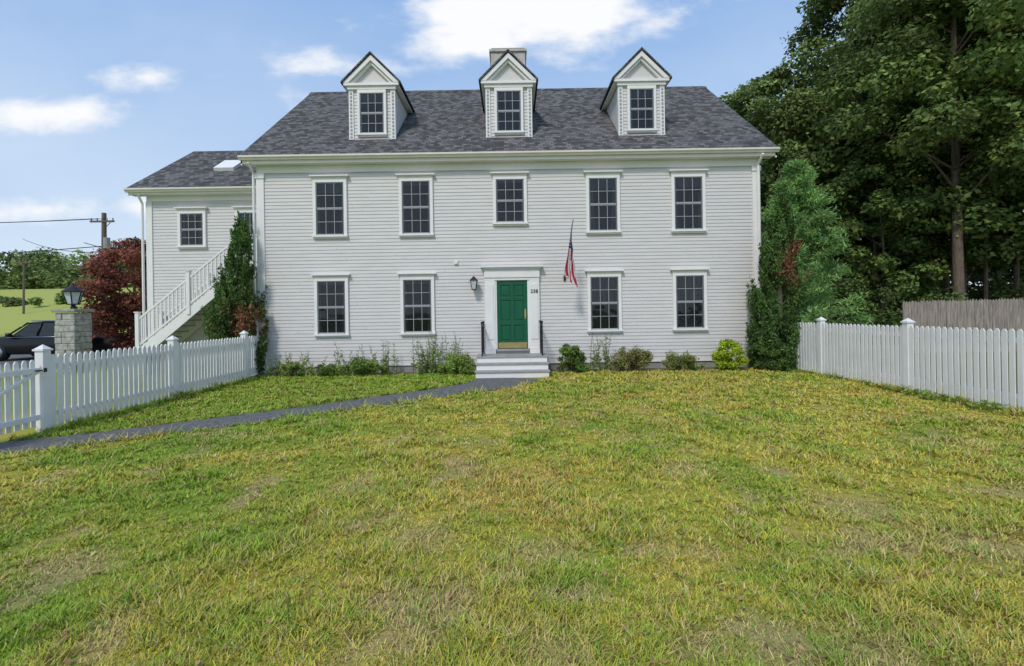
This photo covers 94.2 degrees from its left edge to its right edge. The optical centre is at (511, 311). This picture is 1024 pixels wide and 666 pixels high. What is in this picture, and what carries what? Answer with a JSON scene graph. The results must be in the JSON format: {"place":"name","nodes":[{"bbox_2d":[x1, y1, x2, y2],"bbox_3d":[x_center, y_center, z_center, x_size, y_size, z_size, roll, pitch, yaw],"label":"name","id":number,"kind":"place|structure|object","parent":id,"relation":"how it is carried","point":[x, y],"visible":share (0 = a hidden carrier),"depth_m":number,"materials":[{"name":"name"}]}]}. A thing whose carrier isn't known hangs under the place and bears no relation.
{"place":"outdoors","nodes":[
{"label":"outdoors","id":0,"kind":"place"},
{"bbox_2d":[0,353,127,366],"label":"driveway","id":1,"kind":"structure","parent":0,"point":[19,359],"depth_m":20.85,"materials":[{"name":"grey asphalt"}]},
{"bbox_2d":[0,319,117,360],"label":"parked suv","id":2,"kind":"object","parent":1,"relation":"on","point":[29,337],"visible":0.42,"depth_m":20.18,"materials":[{"name":"black paint"}]},
{"bbox_2d":[0,378,541,453],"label":"asphalt path","id":3,"kind":"structure","parent":0,"point":[47,442],"depth_m":8.30,"materials":[{"name":"grey asphalt"}]},
{"bbox_2d":[0,286,1023,665],"bbox_3d":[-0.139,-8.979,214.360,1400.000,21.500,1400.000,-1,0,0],"label":"ground","id":4,"kind":"structure","parent":0,"point":[12,318],"depth_m":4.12,"materials":[{"name":"green plant"}]},
{"bbox_2d":[14,257,30,313],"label":"utility pole","id":5,"kind":"object","parent":4,"relation":"on","point":[23,295],"visible":0.91,"depth_m":60.27,"materials":[{"name":"brown wood"}]},
{"bbox_2d":[0,291,116,306],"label":"hillside bushes","id":6,"kind":"object","parent":4,"relation":"on","point":[33,301],"visible":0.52,"depth_m":65.78,"materials":[{"name":"green plant"}]},
{"bbox_2d":[0,240,144,289],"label":"distant trees","id":7,"kind":"object","parent":4,"relation":"on","point":[53,270],"visible":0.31,"depth_m":92.78,"materials":[{"name":"green plant"}]},
{"bbox_2d":[51,283,94,373],"bbox_3d":[-14.344,0.519,15.560,0.760,2.934,0.760,-1,0,0],"label":"stone pillar lamp","id":8,"kind":"object","parent":4,"relation":"on","point":[73,334],"visible":0.77,"depth_m":15.30,"materials":[{"name":"stone"}]},
{"bbox_2d":[84,213,114,318],"bbox_3d":[-34.503,-2.845,39.910,2.510,10.906,0.572,-1,0,0],"label":"utility pole","id":9,"kind":"object","parent":4,"relation":"on","point":[105,240],"visible":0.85,"depth_m":39.80,"materials":[{"name":"brown wood"}]},
{"bbox_2d":[0,218,105,253],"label":"overhead wires","id":10,"kind":"object","parent":9,"relation":"attached to","point":[48,247],"visible":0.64,"depth_m":39.59,"materials":[{"name":"black metal"}]},
{"bbox_2d":[68,236,147,352],"bbox_3d":[-15.786,-0.586,19.910,4.336,5.261,4.936,-1,0,0],"label":"red japanese maple","id":11,"kind":"object","parent":4,"relation":"on","point":[118,310],"visible":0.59,"depth_m":18.85,"materials":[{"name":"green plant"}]},
{"bbox_2d":[32,331,266,431],"bbox_3d":[-7.423,1.250,10.960,0.208,1.470,7.072,-1,0,-1],"label":"picket fence","id":12,"kind":"object","parent":4,"relation":"on","point":[172,361],"visible":0.86,"depth_m":9.22,"materials":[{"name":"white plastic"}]},
{"bbox_2d":[0,360,46,434],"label":"picket gate","id":13,"kind":"structure","parent":12,"relation":"attached to","point":[32,371],"depth_m":7.12,"materials":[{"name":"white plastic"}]},
{"bbox_2d":[112,234,256,374],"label":"exterior staircase","id":14,"kind":"structure","parent":4,"relation":"on","point":[186,323],"depth_m":14.72,"materials":[{"name":"wood"}]},
{"bbox_2d":[201,211,269,376],"bbox_3d":[-8.114,-0.455,13.986,1.858,5.022,1.653,-1,0,0],"label":"juniper tree","id":15,"kind":"object","parent":4,"relation":"on","point":[239,307],"visible":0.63,"depth_m":13.74,"materials":[{"name":"green plant"}]},
{"bbox_2d":[279,361,304,376],"bbox_3d":[-6.339,1.667,13.650,0.718,0.488,0.628,-1,0,0],"label":"foundation shrub","id":16,"kind":"object","parent":4,"relation":"on","point":[298,369],"visible":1,"depth_m":13.63,"materials":[{"name":"green plant"}]},
{"bbox_2d":[266,350,327,376],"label":"tall weeds","id":17,"kind":"object","parent":4,"relation":"on","point":[310,372],"visible":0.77,"depth_m":13.79,"materials":[{"name":"green plant"}]},
{"bbox_2d":[314,362,337,376],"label":"foundation shrub","id":18,"kind":"object","parent":4,"relation":"on","point":[324,370],"visible":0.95,"depth_m":13.53,"materials":[{"name":"green plant"}]},
{"bbox_2d":[332,356,390,376],"bbox_3d":[-4.276,1.576,13.611,1.547,0.699,1.050,-1,0,0],"label":"foundation shrub","id":19,"kind":"object","parent":4,"relation":"on","point":[366,367],"visible":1,"depth_m":13.48,"materials":[{"name":"green plant"}]},
{"bbox_2d":[332,340,398,373],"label":"tall weeds","id":20,"kind":"object","parent":4,"relation":"on","point":[384,363],"visible":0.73,"depth_m":13.90,"materials":[{"name":"green plant"}]},
{"bbox_2d":[410,330,463,374],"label":"tall weeds","id":21,"kind":"object","parent":4,"relation":"on","point":[427,366],"visible":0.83,"depth_m":13.69,"materials":[{"name":"green plant"}]},
{"bbox_2d":[437,353,475,374],"bbox_3d":[-1.550,1.491,13.518,1.173,0.695,0.968,-1,0,0],"label":"foundation shrub","id":22,"kind":"object","parent":4,"relation":"on","point":[453,362],"visible":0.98,"depth_m":13.36,"materials":[{"name":"green plant"}]},
{"bbox_2d":[190,360,750,373],"bbox_3d":[-2.279,1.706,19.160,19.550,0.800,9.560,-1,0,0],"label":"foundation","id":23,"kind":"object","parent":4,"relation":"on","point":[409,368],"depth_m":14.38,"materials":[{"name":"concrete"}]},
{"bbox_2d":[152,200,257,360],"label":"wing walls","id":24,"kind":"structure","parent":23,"relation":"on","point":[172,262],"depth_m":15.85,"materials":[{"name":"white wood"}]},
{"bbox_2d":[173,207,207,248],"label":"window","id":25,"kind":"structure","parent":24,"relation":"attached to","point":[191,228],"depth_m":15.81,"materials":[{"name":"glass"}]},
{"bbox_2d":[128,191,255,339],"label":"wing trim","id":26,"kind":"structure","parent":24,"relation":"attached to","point":[151,197],"depth_m":15.81,"materials":[{"name":"white wood"}]},
{"bbox_2d":[231,206,256,265],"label":"window","id":27,"kind":"structure","parent":24,"relation":"attached to","point":[246,209],"depth_m":15.80,"materials":[{"name":"wood"}]},
{"bbox_2d":[264,166,752,364],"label":"clapboard walls","id":28,"kind":"structure","parent":23,"relation":"on","point":[646,250],"depth_m":14.35,"materials":[{"name":"white paint"}]},
{"bbox_2d":[309,174,348,238],"bbox_3d":[-5.479,-3.151,14.285,1.160,1.890,0.150,-1,0,0],"label":"window","id":29,"kind":"structure","parent":28,"relation":"attached to","point":[329,197],"depth_m":14.33,"materials":[{"name":"wood"}]},
{"bbox_2d":[310,274,350,336],"bbox_3d":[-5.434,-0.181,14.285,1.160,1.890,0.150,-1,0,0],"label":"window","id":30,"kind":"structure","parent":28,"relation":"attached to","point":[331,305],"depth_m":14.33,"materials":[{"name":"wood"}]},
{"bbox_2d":[395,173,434,237],"bbox_3d":[-2.890,-3.191,14.285,1.160,1.890,0.150,-1,0,0],"label":"window","id":31,"kind":"structure","parent":28,"relation":"attached to","point":[415,204],"depth_m":14.33,"materials":[{"name":"wood"}]},
{"bbox_2d":[397,272,436,335],"bbox_3d":[-2.844,-0.221,14.285,1.160,1.890,0.150,-1,0,0],"label":"window","id":32,"kind":"structure","parent":28,"relation":"attached to","point":[417,302],"depth_m":14.33,"materials":[{"name":"wood"}]},
{"bbox_2d":[123,147,779,343],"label":"gutters and downspouts","id":33,"kind":"object","parent":28,"relation":"attached to","point":[762,150],"visible":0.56,"depth_m":13.98,"materials":[{"name":"white paint"}]},
{"bbox_2d":[127,86,777,187],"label":"shingle roof","id":34,"kind":"structure","parent":28,"relation":"on","point":[562,119],"depth_m":15.80,"materials":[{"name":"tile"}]},
{"bbox_2d":[213,160,241,170],"bbox_3d":[-10.183,-5.264,17.130,0.700,0.605,0.760,-1,0,0],"label":"skylight","id":35,"kind":"object","parent":34,"relation":"on","point":[228,165],"visible":0.86,"depth_m":16.94,"materials":[{"name":"white paint"}]},
{"bbox_2d":[340,51,414,139],"bbox_3d":[-4.404,-6.643,16.680,1.860,2.960,3.760,-1,0,0],"label":"dormer","id":36,"kind":"object","parent":34,"relation":"on","point":[380,106],"visible":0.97,"depth_m":14.95,"materials":[{"name":"white paint"}]},
{"bbox_2d":[357,89,387,137],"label":"window","id":37,"kind":"structure","parent":36,"relation":"in","point":[371,103],"depth_m":14.93,"materials":[{"name":"wood"}]},
{"bbox_2d":[489,48,526,66],"bbox_3d":[-0.143,-9.199,19.310,1.480,2.740,1.220,-1,0,0],"label":"chimney","id":38,"kind":"object","parent":34,"relation":"on","point":[495,54],"visible":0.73,"depth_m":18.76,"materials":[{"name":"brick"}]},
{"bbox_2d":[479,49,537,136],"bbox_3d":[-0.104,-6.709,16.680,1.860,2.960,3.760,-1,0,0],"label":"dormer","id":39,"kind":"object","parent":34,"relation":"on","point":[508,82],"visible":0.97,"depth_m":14.95,"materials":[{"name":"white paint"}]},
{"bbox_2d":[494,87,523,134],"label":"window","id":40,"kind":"structure","parent":39,"relation":"in","point":[508,101],"depth_m":14.94,"materials":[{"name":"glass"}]},
{"bbox_2d":[599,47,671,134],"bbox_3d":[4.066,-6.774,16.680,1.860,2.960,3.760,-1,0,0],"label":"dormer","id":41,"kind":"object","parent":34,"relation":"on","point":[633,101],"visible":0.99,"depth_m":14.95,"materials":[{"name":"white paint"}]},
{"bbox_2d":[627,85,657,132],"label":"window","id":42,"kind":"structure","parent":41,"relation":"in","point":[641,99],"depth_m":14.94,"materials":[{"name":"glass"}]},
{"bbox_2d":[470,274,477,290],"bbox_3d":[-1.134,-0.876,14.190,0.240,0.512,0.340,-1,0,0],"label":"wall lantern","id":43,"kind":"object","parent":28,"relation":"attached to","point":[473,281],"depth_m":14.06,"materials":[{"name":"black metal"}]},
{"bbox_2d":[490,171,528,225],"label":"window","id":44,"kind":"structure","parent":28,"relation":"attached to","point":[509,198],"depth_m":14.32,"materials":[{"name":"wood"}]},
{"bbox_2d":[480,265,542,353],"bbox_3d":[0.010,-0.020,14.250,1.860,2.740,0.220,-1,0,0],"label":"door surround","id":45,"kind":"object","parent":28,"relation":"attached to","point":[493,274],"visible":0.94,"depth_m":14.24,"materials":[{"name":"white wood"}]},
{"bbox_2d":[497,281,527,348],"bbox_3d":[0.011,0.090,14.332,0.920,2.040,0.055,-1,0,0],"label":"front door","id":46,"kind":"structure","parent":45,"relation":"attached to","point":[512,321],"depth_m":14.31,"materials":[{"name":"green paint"}]},
{"bbox_2d":[497,309,528,350],"bbox_3d":[0.018,0.545,14.290,0.980,1.250,0.140,-1,0,0],"label":"door hardware","id":47,"kind":"object","parent":46,"relation":"attached to","point":[523,345],"depth_m":14.30,"materials":[{"name":"gold metal"}]},
{"bbox_2d":[563,219,577,286],"bbox_3d":[1.681,-1.635,13.790,0.408,1.883,1.117,-1,0,0],"label":"american flag","id":48,"kind":"object","parent":28,"relation":"attached to","point":[570,269],"visible":1,"depth_m":13.54,"materials":[{"name":"red fabric"}]},
{"bbox_2d":[583,170,622,234],"bbox_3d":[2.740,-3.278,14.285,1.160,1.890,0.150,-1,0,0],"label":"window","id":49,"kind":"structure","parent":28,"relation":"attached to","point":[602,201],"depth_m":14.33,"materials":[{"name":"glass"}]},
{"bbox_2d":[585,270,623,332],"bbox_3d":[2.786,-0.308,14.285,1.160,1.890,0.150,-1,0,0],"label":"window","id":50,"kind":"structure","parent":28,"relation":"attached to","point":[604,298],"depth_m":14.33,"materials":[{"name":"glass"}]},
{"bbox_2d":[668,169,708,232],"bbox_3d":[5.309,-3.318,14.285,1.160,1.890,0.150,-1,0,0],"label":"window","id":51,"kind":"structure","parent":28,"relation":"attached to","point":[688,201],"depth_m":14.33,"materials":[{"name":"glass"}]},
{"bbox_2d":[670,268,709,331],"bbox_3d":[5.355,-0.348,14.285,1.160,1.890,0.150,-1,0,0],"label":"window","id":52,"kind":"structure","parent":28,"relation":"attached to","point":[689,292],"depth_m":14.33,"materials":[{"name":"glass"}]},
{"bbox_2d":[241,152,776,367],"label":"corner boards and cornice","id":53,"kind":"object","parent":23,"relation":"on","point":[264,167],"visible":0.48,"depth_m":14.31,"materials":[{"name":"white paint"}]},
{"bbox_2d":[474,353,549,377],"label":"entry steps","id":54,"kind":"structure","parent":4,"relation":"on","point":[514,365],"depth_m":13.06,"materials":[{"name":"white paint"}]},
{"bbox_2d":[481,320,542,355],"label":"iron handrails","id":55,"kind":"object","parent":54,"relation":"on","point":[483,344],"visible":1,"depth_m":13.45,"materials":[{"name":"black metal"}]},
{"bbox_2d":[0,381,1023,665],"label":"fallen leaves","id":56,"kind":"object","parent":4,"relation":"on","point":[66,635],"visible":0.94,"depth_m":3.04,"materials":[{"name":"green plant"}]},
{"bbox_2d":[556,343,590,371],"bbox_3d":[1.763,1.324,13.710,0.943,0.879,1.003,-1,0,0],"label":"foundation shrub","id":57,"kind":"object","parent":4,"relation":"on","point":[574,357],"visible":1,"depth_m":13.52,"materials":[{"name":"green plant"}]},
{"bbox_2d":[587,332,611,370],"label":"tall weeds","id":58,"kind":"object","parent":4,"relation":"on","point":[595,358],"visible":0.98,"depth_m":13.78,"materials":[{"name":"green plant"}]},
{"bbox_2d":[609,345,653,371],"bbox_3d":[3.440,1.347,13.659,1.406,0.796,1.017,-1,0,0],"label":"foundation shrub","id":59,"kind":"object","parent":4,"relation":"on","point":[639,358],"visible":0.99,"depth_m":13.47,"materials":[{"name":"green plant"}]},
{"bbox_2d":[661,350,698,369],"bbox_3d":[4.800,1.398,13.677,0.962,0.612,0.934,-1,0,0],"label":"foundation shrub","id":60,"kind":"object","parent":4,"relation":"on","point":[677,362],"visible":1,"depth_m":13.54,"materials":[{"name":"green plant"}]},
{"bbox_2d":[685,358,704,369],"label":"tall weeds","id":61,"kind":"object","parent":4,"relation":"on","point":[696,366],"visible":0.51,"depth_m":13.83,"materials":[{"name":"green plant"}]},
{"bbox_2d":[711,338,749,370],"bbox_3d":[6.278,1.211,13.624,1.026,0.930,0.949,-1,0,33],"label":"foundation shrub","id":62,"kind":"object","parent":4,"relation":"on","point":[722,356],"visible":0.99,"depth_m":13.45,"materials":[{"name":"green plant"}]},
{"bbox_2d":[746,337,792,369],"bbox_3d":[7.259,1.152,13.425,1.092,1.032,1.029,-1,0,0],"label":"foundation shrub","id":63,"kind":"object","parent":4,"relation":"on","point":[774,352],"visible":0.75,"depth_m":13.22,"materials":[{"name":"green plant"}]},
{"bbox_2d":[745,177,813,370],"bbox_3d":[7.562,-1.021,13.647,1.784,5.736,1.446,-1,0,0],"label":"juniper tree","id":64,"kind":"object","parent":4,"relation":"on","point":[780,278],"visible":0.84,"depth_m":13.43,"materials":[{"name":"green plant"}]},
{"bbox_2d":[719,62,856,253],"bbox_3d":[16.451,-7.032,31.367,10.986,17.110,9.419,-1,0,23],"label":"oak tree","id":65,"kind":"object","parent":4,"relation":"on","point":[759,91],"visible":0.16,"depth_m":28.88,"materials":[{"name":"green plant"}]},
{"bbox_2d":[760,145,866,305],"bbox_3d":[14.891,-3.796,27.048,7.384,10.698,6.387,-1,0,0],"label":"maple tree","id":66,"kind":"object","parent":4,"relation":"on","point":[766,178],"visible":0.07,"depth_m":25.48,"materials":[{"name":"green plant"}]},
{"bbox_2d":[761,158,881,349],"bbox_3d":[10.365,-2.043,17.433,4.928,7.304,4.609,-1,0,0],"label":"white pine tree","id":67,"kind":"object","parent":4,"relation":"on","point":[806,209],"visible":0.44,"depth_m":16.94,"materials":[{"name":"green plant"}]},
{"bbox_2d":[754,0,995,329],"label":"oak tree","id":68,"kind":"object","parent":4,"relation":"on","point":[816,39],"visible":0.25,"depth_m":27.89,"materials":[{"name":"green plant"}]},
{"bbox_2d":[813,139,951,340],"bbox_3d":[18.291,-3.481,23.988,6.948,9.959,6.310,-1,0,0],"label":"maple tree","id":69,"kind":"object","parent":4,"relation":"on","point":[868,165],"visible":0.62,"depth_m":23.25,"materials":[{"name":"green plant"}]},
{"bbox_2d":[767,86,1023,324],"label":"forest","id":70,"kind":"object","parent":4,"relation":"on","point":[1006,277],"depth_m":34.95,"materials":[{"name":"green plant"}]},
{"bbox_2d":[784,317,1023,409],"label":"picket fence","id":71,"kind":"object","parent":4,"relation":"on","point":[906,332],"visible":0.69,"depth_m":9.41,"materials":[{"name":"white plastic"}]},
{"bbox_2d":[801,271,1023,348],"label":"understory bushes","id":72,"kind":"object","parent":4,"relation":"on","point":[994,294],"visible":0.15,"depth_m":22.68,"materials":[{"name":"green plant"}]},
{"bbox_2d":[805,0,1023,307],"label":"oak tree","id":73,"kind":"object","parent":4,"relation":"on","point":[1001,113],"visible":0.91,"depth_m":20.80,"materials":[{"name":"green plant"}]},
{"bbox_2d":[815,0,1023,299],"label":"maple tree","id":74,"kind":"object","parent":4,"relation":"on","point":[900,119],"visible":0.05,"depth_m":24.00,"materials":[{"name":"green plant"}]},
{"bbox_2d":[834,0,1023,299],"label":"oak tree","id":75,"kind":"object","parent":4,"relation":"on","point":[1000,219],"visible":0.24,"depth_m":22.53,"materials":[{"name":"green plant"}]},
{"bbox_2d":[884,384,1022,412],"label":"tall weeds","id":76,"kind":"object","parent":4,"relation":"on","point":[926,394],"visible":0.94,"depth_m":8.60,"materials":[{"name":"green plant"}]},
{"bbox_2d":[901,298,1023,352],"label":"stockade fence","id":77,"kind":"object","parent":4,"relation":"on","point":[1000,315],"visible":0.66,"depth_m":17.76,"materials":[{"name":"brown wood"}]},
{"bbox_2d":[949,2,1023,270],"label":"maple tree","id":78,"kind":"object","parent":4,"relation":"on","point":[1017,231],"visible":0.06,"depth_m":22.83,"materials":[{"name":"green plant"}]},
{"bbox_2d":[0,0,1023,285],"label":"sky","id":79,"kind":"structure","parent":0,"point":[98,97],"materials":[{"name":"blue"}]}
]}

